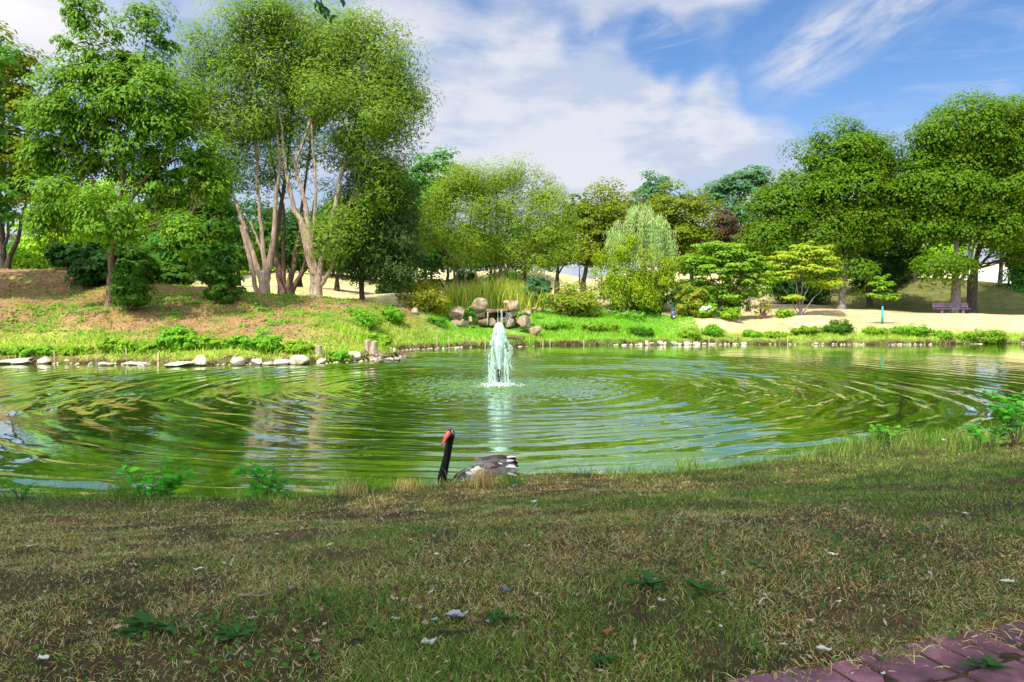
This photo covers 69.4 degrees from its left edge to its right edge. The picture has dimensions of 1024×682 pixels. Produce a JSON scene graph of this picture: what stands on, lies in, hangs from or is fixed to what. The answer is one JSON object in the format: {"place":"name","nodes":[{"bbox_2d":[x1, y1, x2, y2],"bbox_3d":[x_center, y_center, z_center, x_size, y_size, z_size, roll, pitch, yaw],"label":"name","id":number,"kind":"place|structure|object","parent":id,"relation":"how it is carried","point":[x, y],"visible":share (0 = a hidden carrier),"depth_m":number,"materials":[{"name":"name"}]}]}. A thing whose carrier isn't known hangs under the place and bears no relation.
{"place":"outdoors","nodes":[
{"label":"outdoors","id":0,"kind":"place"},
{"bbox_2d":[0,264,1023,681],"bbox_3d":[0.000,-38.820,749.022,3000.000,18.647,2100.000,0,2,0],"label":"ground","id":1,"kind":"structure","parent":0,"point":[1000,306],"depth_m":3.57,"materials":[{"name":"plant"}]},
{"bbox_2d":[0,38,25,232],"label":"maple tree","id":2,"kind":"object","parent":1,"relation":"on","point":[7,209],"visible":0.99,"depth_m":37.09,"materials":[{"name":"green plant"}]},
{"bbox_2d":[7,247,62,269],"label":"shrub","id":3,"kind":"object","parent":1,"relation":"on","point":[23,259],"visible":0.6,"depth_m":50.79,"materials":[{"name":"green plant"}]},
{"bbox_2d":[13,345,57,356],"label":"shore plant","id":4,"kind":"object","parent":1,"relation":"on","point":[45,350],"visible":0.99,"depth_m":30.13,"materials":[{"name":"green plant"}]},
{"bbox_2d":[0,21,74,268],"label":"maple tree","id":5,"kind":"object","parent":1,"relation":"on","point":[14,91],"visible":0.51,"depth_m":47.24,"materials":[{"name":"green plant"}]},
{"bbox_2d":[43,241,83,269],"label":"shrub","id":6,"kind":"object","parent":1,"relation":"on","point":[58,254],"visible":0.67,"depth_m":43.23,"materials":[{"name":"green plant"}]},
{"bbox_2d":[57,346,93,354],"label":"shore plant","id":7,"kind":"object","parent":1,"relation":"on","point":[67,350],"visible":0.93,"depth_m":30.18,"materials":[{"name":"green plant"}]},
{"bbox_2d":[5,171,164,268],"bbox_3d":[-33.097,-8.898,57.509,12.519,9.416,6.445,0,2,0],"label":"lime tree","id":8,"kind":"object","parent":1,"relation":"on","point":[25,242],"visible":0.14,"depth_m":56.71,"materials":[{"name":"green plant"}]},
{"bbox_2d":[64,242,126,288],"bbox_3d":[-23.352,-4.251,41.849,3.760,2.693,3.792,0,2,0],"label":"shrub","id":9,"kind":"object","parent":1,"relation":"on","point":[88,267],"visible":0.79,"depth_m":40.75,"materials":[{"name":"green plant"}]},
{"bbox_2d":[96,337,139,353],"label":"shore plant","id":10,"kind":"object","parent":1,"relation":"on","point":[108,344],"visible":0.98,"depth_m":30.09,"materials":[{"name":"green plant"}]},
{"bbox_2d":[99,478,138,499],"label":"grass tuft","id":11,"kind":"object","parent":1,"relation":"on","point":[114,496],"visible":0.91,"depth_m":7.51,"materials":[{"name":"plant"}]},
{"bbox_2d":[1,0,242,306],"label":"cherry tree","id":12,"kind":"object","parent":1,"relation":"on","point":[148,119],"visible":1,"depth_m":34.88,"materials":[{"name":"green plant"}]},
{"bbox_2d":[108,261,157,309],"bbox_3d":[-18.145,-2.599,35.143,2.081,2.415,2.137,0,2,0],"label":"bush","id":13,"kind":"object","parent":1,"relation":"on","point":[129,292],"visible":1,"depth_m":34.75,"materials":[{"name":"green plant"}]},
{"bbox_2d":[115,246,163,283],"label":"shrub","id":14,"kind":"object","parent":1,"relation":"on","point":[149,265],"visible":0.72,"depth_m":41.06,"materials":[{"name":"green plant"}]},
{"bbox_2d":[111,610,174,640],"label":"rosette weed","id":15,"kind":"object","parent":1,"relation":"on","point":[135,628],"visible":1,"depth_m":2.54,"materials":[{"name":"green plant"}]},
{"bbox_2d":[113,451,195,497],"bbox_3d":[-3.736,1.516,7.764,0.790,0.650,0.417,-1,3,-28],"label":"sapling weed","id":16,"kind":"object","parent":1,"relation":"on","point":[175,478],"visible":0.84,"depth_m":7.76,"materials":[{"name":"green plant"}]},
{"bbox_2d":[117,213,195,268],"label":"woodland tree","id":17,"kind":"object","parent":1,"relation":"on","point":[133,245],"visible":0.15,"depth_m":72.07,"materials":[{"name":"green plant"}]},
{"bbox_2d":[153,260,196,285],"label":"shrub","id":18,"kind":"object","parent":1,"relation":"on","point":[175,274],"visible":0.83,"depth_m":44.20,"materials":[{"name":"green plant"}]},
{"bbox_2d":[153,327,201,351],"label":"shore plant","id":19,"kind":"object","parent":1,"relation":"on","point":[178,337],"visible":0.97,"depth_m":30.04,"materials":[{"name":"green plant"}]},
{"bbox_2d":[140,171,240,274],"bbox_3d":[-20.211,-7.051,46.662,6.682,7.998,5.308,0,2,0],"label":"hazel tree","id":20,"kind":"object","parent":1,"relation":"on","point":[219,247],"visible":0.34,"depth_m":45.96,"materials":[{"name":"green plant"}]},
{"bbox_2d":[0,281,381,338],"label":"weeds","id":21,"kind":"object","parent":1,"relation":"on","point":[260,328],"visible":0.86,"depth_m":35.85,"materials":[{"name":"plant"}]},
{"bbox_2d":[196,336,227,349],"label":"shore plant","id":22,"kind":"object","parent":1,"relation":"on","point":[207,341],"visible":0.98,"depth_m":30.12,"materials":[{"name":"green plant"}]},
{"bbox_2d":[193,258,246,303],"bbox_3d":[-15.128,-3.060,38.294,2.522,2.505,2.256,0,2,0],"label":"bush","id":23,"kind":"object","parent":1,"relation":"on","point":[219,288],"visible":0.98,"depth_m":38.04,"materials":[{"name":"green plant"}]},
{"bbox_2d":[0,271,442,350],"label":"slope grass","id":24,"kind":"structure","parent":1,"relation":"on","point":[161,317],"depth_m":35.91,"materials":[{"name":"plant"}]},
{"bbox_2d":[0,268,448,345],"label":"fallen leaves","id":25,"kind":"object","parent":1,"relation":"on","point":[59,269],"visible":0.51,"depth_m":36.41,"materials":[{"name":"plant"}]},
{"bbox_2d":[208,621,257,642],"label":"rosette weed","id":26,"kind":"object","parent":1,"relation":"on","point":[237,627],"visible":1,"depth_m":2.49,"materials":[{"name":"green plant"}]},
{"bbox_2d":[149,0,318,293],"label":"willow tree","id":27,"kind":"object","parent":1,"relation":"on","point":[247,56],"visible":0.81,"depth_m":42.06,"materials":[{"name":"green plant"}]},
{"bbox_2d":[223,334,256,349],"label":"shore plant","id":28,"kind":"object","parent":1,"relation":"on","point":[239,341],"visible":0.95,"depth_m":30.13,"materials":[{"name":"green plant"}]},
{"bbox_2d":[187,190,294,285],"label":"tree","id":29,"kind":"object","parent":1,"relation":"on","point":[240,257],"visible":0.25,"depth_m":60.80,"materials":[{"name":"green plant"}]},
{"bbox_2d":[236,199,282,273],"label":"woodland tree","id":30,"kind":"object","parent":1,"relation":"on","point":[252,212],"visible":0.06,"depth_m":78.75,"materials":[{"name":"green plant"}]},
{"bbox_2d":[230,459,291,497],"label":"sapling weed","id":31,"kind":"object","parent":1,"relation":"on","point":[260,483],"visible":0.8,"depth_m":7.79,"materials":[{"name":"green plant"}]},
{"bbox_2d":[251,335,284,352],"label":"shore plant","id":32,"kind":"object","parent":1,"relation":"on","point":[268,343],"visible":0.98,"depth_m":30.06,"materials":[{"name":"green plant"}]},
{"bbox_2d":[254,206,330,286],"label":"tree","id":33,"kind":"object","parent":1,"relation":"on","point":[292,226],"visible":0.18,"depth_m":62.44,"materials":[{"name":"green plant"}]},
{"bbox_2d":[284,340,314,353],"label":"shore plant","id":34,"kind":"object","parent":1,"relation":"on","point":[297,346],"visible":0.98,"depth_m":30.13,"materials":[{"name":"green plant"}]},
{"bbox_2d":[233,0,365,294],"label":"willow tree","id":35,"kind":"object","parent":1,"relation":"on","point":[289,286],"visible":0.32,"depth_m":44.21,"materials":[{"name":"green plant"}]},
{"bbox_2d":[327,476,376,496],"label":"grass tuft","id":36,"kind":"object","parent":1,"relation":"on","point":[351,490],"visible":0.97,"depth_m":7.65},
{"bbox_2d":[279,0,444,297],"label":"willow tree","id":37,"kind":"object","parent":1,"relation":"on","point":[365,125],"visible":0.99,"depth_m":41.59,"materials":[{"name":"green plant"}]},
{"bbox_2d":[348,307,385,328],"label":"slope plant","id":38,"kind":"object","parent":1,"relation":"on","point":[364,320],"visible":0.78,"depth_m":38.96,"materials":[{"name":"green plant"}]},
{"bbox_2d":[360,332,393,347],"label":"shore plant","id":39,"kind":"object","parent":1,"relation":"on","point":[381,339],"visible":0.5,"depth_m":34.34,"materials":[{"name":"green plant"}]},
{"bbox_2d":[312,144,441,299],"bbox_3d":[-8.117,-7.176,44.658,7.681,9.877,5.760,0,2,0],"label":"olive willow","id":40,"kind":"object","parent":1,"relation":"on","point":[392,261],"visible":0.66,"depth_m":44.05,"materials":[{"name":"green plant"}]},
{"bbox_2d":[380,304,406,322],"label":"slope plant","id":41,"kind":"object","parent":1,"relation":"on","point":[393,314],"visible":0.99,"depth_m":41.26,"materials":[{"name":"green plant"}]},
{"bbox_2d":[387,475,430,492],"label":"grass tuft","id":42,"kind":"object","parent":1,"relation":"on","point":[407,487],"visible":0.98,"depth_m":7.89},
{"bbox_2d":[373,234,454,291],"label":"ash tree","id":43,"kind":"object","parent":1,"relation":"on","point":[434,257],"visible":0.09,"depth_m":57.45,"materials":[{"name":"green plant"}]},
{"bbox_2d":[375,144,460,292],"bbox_3d":[-7.875,-9.602,59.636,8.725,12.209,6.467,0,2,0],"label":"alder tree","id":44,"kind":"object","parent":1,"relation":"on","point":[424,165],"visible":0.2,"depth_m":58.80,"materials":[{"name":"green plant"}]},
{"bbox_2d":[392,279,455,317],"bbox_3d":[-5.404,-2.551,45.865,3.953,2.693,3.875,0,2,0],"label":"bush","id":45,"kind":"object","parent":1,"relation":"on","point":[423,303],"visible":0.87,"depth_m":45.27,"materials":[{"name":"green plant"}]},
{"bbox_2d":[432,230,468,288],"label":"tree","id":46,"kind":"object","parent":1,"relation":"on","point":[447,268],"visible":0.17,"depth_m":71.01,"materials":[{"name":"green plant"}]},
{"bbox_2d":[403,157,504,286],"bbox_3d":[-4.137,-7.582,51.688,7.360,10.558,4.202,0,2,0],"label":"osier tree","id":47,"kind":"object","parent":1,"relation":"on","point":[461,184],"visible":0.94,"depth_m":51.19,"materials":[{"name":"green plant"}]},
{"bbox_2d":[451,223,497,283],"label":"leaning tree","id":48,"kind":"object","parent":1,"relation":"on","point":[476,274],"visible":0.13,"depth_m":56.59,"materials":[{"name":"green plant"}]},
{"bbox_2d":[459,463,500,487],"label":"grass tuft","id":49,"kind":"object","parent":1,"relation":"on","point":[478,477],"visible":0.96,"depth_m":7.89,"materials":[{"name":"plant"}]},
{"bbox_2d":[462,228,516,275],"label":"tree","id":50,"kind":"object","parent":1,"relation":"on","point":[487,268],"visible":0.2,"depth_m":71.15,"materials":[{"name":"green plant"}]},
{"bbox_2d":[438,273,549,314],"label":"reeds","id":51,"kind":"object","parent":1,"relation":"on","point":[495,295],"visible":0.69,"depth_m":49.19,"materials":[{"name":"plant"}]},
{"bbox_2d":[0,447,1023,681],"bbox_3d":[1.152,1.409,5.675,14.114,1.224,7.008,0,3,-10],"label":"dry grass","id":52,"kind":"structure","parent":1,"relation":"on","point":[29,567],"depth_m":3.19,"materials":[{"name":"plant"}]},
{"bbox_2d":[0,441,1023,681],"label":"clover","id":53,"kind":"object","parent":1,"relation":"on","point":[310,648],"visible":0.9,"depth_m":3.02,"materials":[{"name":"green plant"}]},
{"bbox_2d":[0,314,1023,364],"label":"bank grass","id":54,"kind":"structure","parent":1,"relation":"on","point":[344,331],"depth_m":33.94,"materials":[{"name":"plant"}]},
{"bbox_2d":[0,442,1023,681],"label":"leaf litter","id":55,"kind":"object","parent":1,"relation":"on","point":[775,676],"visible":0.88,"depth_m":2.84,"materials":[{"name":"plant"}]},
{"bbox_2d":[0,420,1023,501],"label":"edge grass","id":56,"kind":"structure","parent":1,"relation":"on","point":[899,437],"depth_m":9.53,"materials":[{"name":"plant"}]},
{"bbox_2d":[0,337,1023,365],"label":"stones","id":57,"kind":"object","parent":1,"relation":"on","point":[419,344],"visible":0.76,"depth_m":33.41,"materials":[{"name":"grey stone"}]},
{"bbox_2d":[493,469,532,486],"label":"grass tuft","id":58,"kind":"object","parent":1,"relation":"on","point":[509,480],"visible":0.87,"depth_m":7.89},
{"bbox_2d":[458,149,586,288],"bbox_3d":[0.539,-8.228,53.535,9.861,11.248,4.743,0,2,0],"label":"osier tree","id":59,"kind":"object","parent":1,"relation":"on","point":[510,207],"visible":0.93,"depth_m":53.14,"materials":[{"name":"green plant"}]},
{"bbox_2d":[503,228,547,284],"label":"tree","id":60,"kind":"object","parent":1,"relation":"on","point":[524,274],"visible":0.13,"depth_m":71.14,"materials":[{"name":"green plant"}]},
{"bbox_2d":[36,342,1023,365],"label":"shore pebbles","id":61,"kind":"object","parent":1,"relation":"on","point":[224,364],"visible":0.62,"depth_m":39.80,"materials":[{"name":"stone"}]},
{"bbox_2d":[324,350,353,362],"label":"shore plant","id":62,"kind":"object","parent":61,"relation":"on","point":[341,355],"visible":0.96,"depth_m":30.14,"materials":[{"name":"green plant"}]},
{"bbox_2d":[523,276,551,300],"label":"bush","id":63,"kind":"object","parent":1,"relation":"on","point":[534,281],"visible":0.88,"depth_m":49.03,"materials":[{"name":"green plant"}]},
{"bbox_2d":[519,192,606,294],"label":"tree","id":64,"kind":"object","parent":1,"relation":"on","point":[574,201],"visible":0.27,"depth_m":65.05,"materials":[{"name":"green plant"}]},
{"bbox_2d":[427,305,701,339],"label":"lawn grass","id":65,"kind":"structure","parent":1,"relation":"on","point":[647,324],"depth_m":47.39,"materials":[{"name":"plant"}]},
{"bbox_2d":[536,280,608,317],"bbox_3d":[4.093,-2.556,48.787,4.595,2.932,4.068,1,3,21],"label":"rhododendron bush","id":66,"kind":"object","parent":1,"relation":"on","point":[573,301],"visible":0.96,"depth_m":48.04,"materials":[{"name":"green plant"}]},
{"bbox_2d":[563,176,658,294],"bbox_3d":[8.666,-8.850,63.655,8.661,10.828,6.225,0,2,0],"label":"maple tree","id":67,"kind":"object","parent":1,"relation":"on","point":[606,214],"visible":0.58,"depth_m":62.69,"materials":[{"name":"green plant"}]},
{"bbox_2d":[605,294,666,314],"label":"bush","id":68,"kind":"object","parent":1,"relation":"on","point":[632,306],"visible":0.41,"depth_m":50.34,"materials":[{"name":"green plant"}]},
{"bbox_2d":[588,232,686,313],"bbox_3d":[8.539,-4.626,50.186,6.908,5.934,3.614,0,2,0],"label":"bush","id":69,"kind":"object","parent":1,"relation":"on","point":[665,273],"visible":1,"depth_m":49.88,"materials":[{"name":"green plant"}]},
{"bbox_2d":[598,272,681,306],"bbox_3d":[9.801,-3.822,57.747,5.732,3.745,6.096,-1,3,-18],"label":"shrub","id":70,"kind":"object","parent":1,"relation":"on","point":[655,284],"visible":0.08,"depth_m":56.70,"materials":[{"name":"green plant"}]},
{"bbox_2d":[603,203,678,299],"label":"weeping willow","id":71,"kind":"object","parent":1,"relation":"on","point":[643,223],"visible":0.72,"depth_m":56.15,"materials":[{"name":"green plant"}]},
{"bbox_2d":[621,569,668,588],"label":"rosette weed","id":72,"kind":"object","parent":1,"relation":"on","point":[648,575],"visible":0.99,"depth_m":2.91,"materials":[{"name":"green plant"}]},
{"bbox_2d":[625,168,681,269],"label":"poplar tree","id":73,"kind":"object","parent":1,"relation":"on","point":[647,188],"visible":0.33,"depth_m":80.59,"materials":[{"name":"green plant"}]},
{"bbox_2d":[635,178,729,278],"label":"maple tree","id":74,"kind":"object","parent":1,"relation":"on","point":[687,228],"visible":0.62,"depth_m":61.56,"materials":[{"name":"green plant"}]},
{"bbox_2d":[672,282,710,317],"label":"rhododendron bush","id":75,"kind":"object","parent":1,"relation":"on","point":[689,303],"visible":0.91,"depth_m":49.42,"materials":[{"name":"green plant"}]},
{"bbox_2d":[680,578,731,596],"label":"rosette weed","id":76,"kind":"object","parent":1,"relation":"on","point":[700,586],"visible":0.99,"depth_m":2.87,"materials":[{"name":"green plant"}]},
{"bbox_2d":[697,302,718,317],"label":"hydrangea bush","id":77,"kind":"object","parent":1,"relation":"on","point":[709,310],"visible":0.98,"depth_m":49.01,"materials":[{"name":"green plant"}]},
{"bbox_2d":[670,240,778,317],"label":"dogwood tree","id":78,"kind":"object","parent":1,"relation":"on","point":[704,265],"visible":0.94,"depth_m":50.27,"materials":[{"name":"green plant"}]},
{"bbox_2d":[705,208,750,254],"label":"copper tree","id":79,"kind":"object","parent":1,"relation":"on","point":[725,228],"visible":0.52,"depth_m":69.00,"materials":[{"name":"purple plant"}]},
{"bbox_2d":[717,305,741,320],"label":"hosta plant","id":80,"kind":"object","parent":1,"relation":"on","point":[730,313],"visible":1,"depth_m":49.32,"materials":[{"name":"green plant"}]},
{"bbox_2d":[707,290,754,313],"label":"bush","id":81,"kind":"object","parent":1,"relation":"on","point":[727,303],"visible":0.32,"depth_m":50.88,"materials":[{"name":"green plant"}]},
{"bbox_2d":[695,164,779,276],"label":"locust tree","id":82,"kind":"object","parent":1,"relation":"on","point":[722,189],"visible":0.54,"depth_m":76.40,"materials":[{"name":"green plant"}]},
{"bbox_2d":[761,266,840,304],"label":"shrub","id":83,"kind":"object","parent":1,"relation":"on","point":[788,286],"visible":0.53,"depth_m":66.22,"materials":[{"name":"green plant"}]},
{"bbox_2d":[760,241,847,314],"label":"dogwood tree","id":84,"kind":"object","parent":1,"relation":"on","point":[785,269],"visible":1,"depth_m":51.41,"materials":[{"name":"green plant"}]},
{"bbox_2d":[729,111,926,308],"bbox_3d":[24.503,-9.774,56.368,15.958,15.172,7.852,0,2,0],"label":"maple tree","id":85,"kind":"object","parent":1,"relation":"on","point":[828,184],"visible":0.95,"depth_m":55.09,"materials":[{"name":"green plant"}]},
{"bbox_2d":[819,318,856,333],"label":"shore plant","id":86,"kind":"object","parent":1,"relation":"on","point":[835,326],"visible":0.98,"depth_m":46.63,"materials":[{"name":"green plant"}]},
{"bbox_2d":[821,434,875,455],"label":"grass tuft","id":87,"kind":"object","parent":1,"relation":"on","point":[847,448],"visible":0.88,"depth_m":9.66,"materials":[{"name":"plant"}]},
{"bbox_2d":[698,612,1023,681],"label":"dry straw","id":88,"kind":"object","parent":1,"relation":"on","point":[910,655],"visible":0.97,"depth_m":2.34,"materials":[{"name":"beige plant"}]},
{"bbox_2d":[837,248,908,292],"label":"shrub","id":89,"kind":"object","parent":1,"relation":"on","point":[856,282],"visible":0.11,"depth_m":69.04,"materials":[{"name":"green plant"}]},
{"bbox_2d":[834,203,932,307],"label":"maple tree","id":90,"kind":"object","parent":1,"relation":"on","point":[895,263],"visible":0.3,"depth_m":62.68,"materials":[{"name":"green plant"}]},
{"bbox_2d":[866,274,900,323],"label":"sapling tree","id":91,"kind":"object","parent":1,"relation":"on","point":[883,283],"visible":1,"depth_m":48.35,"materials":[{"name":"green plant"}]},
{"bbox_2d":[868,424,909,443],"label":"sapling weed","id":92,"kind":"object","parent":1,"relation":"on","point":[881,430],"visible":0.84,"depth_m":10.46,"materials":[{"name":"green plant"}]},
{"bbox_2d":[889,322,935,335],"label":"shore plant","id":93,"kind":"object","parent":1,"relation":"on","point":[913,329],"visible":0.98,"depth_m":46.71,"materials":[{"name":"green plant"}]},
{"bbox_2d":[880,84,1023,312],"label":"maple tree","id":94,"kind":"object","parent":1,"relation":"on","point":[962,180],"visible":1,"depth_m":53.63,"materials":[{"name":"green plant"}]},
{"bbox_2d":[933,430,1004,453],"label":"grass tuft","id":95,"kind":"object","parent":1,"relation":"on","point":[979,446],"visible":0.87,"depth_m":8.93,"materials":[{"name":"plant"}]},
{"bbox_2d":[953,328,1009,343],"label":"shore plant","id":96,"kind":"object","parent":1,"relation":"on","point":[992,336],"visible":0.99,"depth_m":46.56,"materials":[{"name":"green plant"}]},
{"bbox_2d":[965,266,1010,282],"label":"white tent","id":97,"kind":"object","parent":1,"relation":"on","point":[992,274],"visible":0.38,"depth_m":87.43,"materials":[{"name":"fabric"}]},
{"bbox_2d":[963,423,1014,446],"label":"sapling weed","id":98,"kind":"object","parent":1,"relation":"on","point":[975,432],"visible":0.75,"depth_m":9.25,"materials":[{"name":"green plant"}]},
{"bbox_2d":[965,97,1023,312],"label":"maple tree","id":99,"kind":"object","parent":1,"relation":"on","point":[973,290],"visible":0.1,"depth_m":58.66,"materials":[{"name":"green plant"}]},
{"bbox_2d":[979,386,1023,445],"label":"sapling weed","id":100,"kind":"object","parent":1,"relation":"on","point":[1005,416],"visible":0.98,"depth_m":9.13,"materials":[{"name":"green plant"}]},
{"bbox_2d":[993,239,1023,293],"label":"beech tree","id":101,"kind":"object","parent":1,"relation":"on","point":[1017,281],"visible":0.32,"depth_m":65.59,"materials":[{"name":"green plant"}]},
{"bbox_2d":[0,343,1023,497],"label":"water","id":102,"kind":"structure","parent":0,"point":[598,407],"depth_m":16.11,"materials":[{"name":"liquid"}]},
{"bbox_2d":[437,428,524,484],"bbox_3d":[-0.369,1.504,9.155,1.100,0.885,0.486,0,2,0],"label":"black swan","id":103,"kind":"object","parent":102,"relation":"on","point":[502,462],"visible":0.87,"depth_m":9.05,"materials":[{"name":"black"}]},
{"bbox_2d":[476,322,524,387],"bbox_3d":[-0.290,0.520,21.254,1.725,2.125,1.795,2,3,37],"label":"fountain","id":104,"kind":"object","parent":102,"relation":"in","point":[497,336],"visible":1,"depth_m":21.21,"materials":[{"name":"white liquid"}]},
{"bbox_2d":[0,0,1023,278],"label":"sky","id":105,"kind":"structure","parent":0,"point":[696,93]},
{"bbox_2d":[727,619,1023,681],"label":"path","id":106,"kind":"structure","parent":0,"point":[911,671],"depth_m":2.27,"materials":[{"name":"brick"}]},
{"bbox_2d":[960,653,1015,668],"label":"rosette weed","id":107,"kind":"object","parent":106,"relation":"on","point":[990,661],"visible":1,"depth_m":2.24,"materials":[{"name":"green plant"}]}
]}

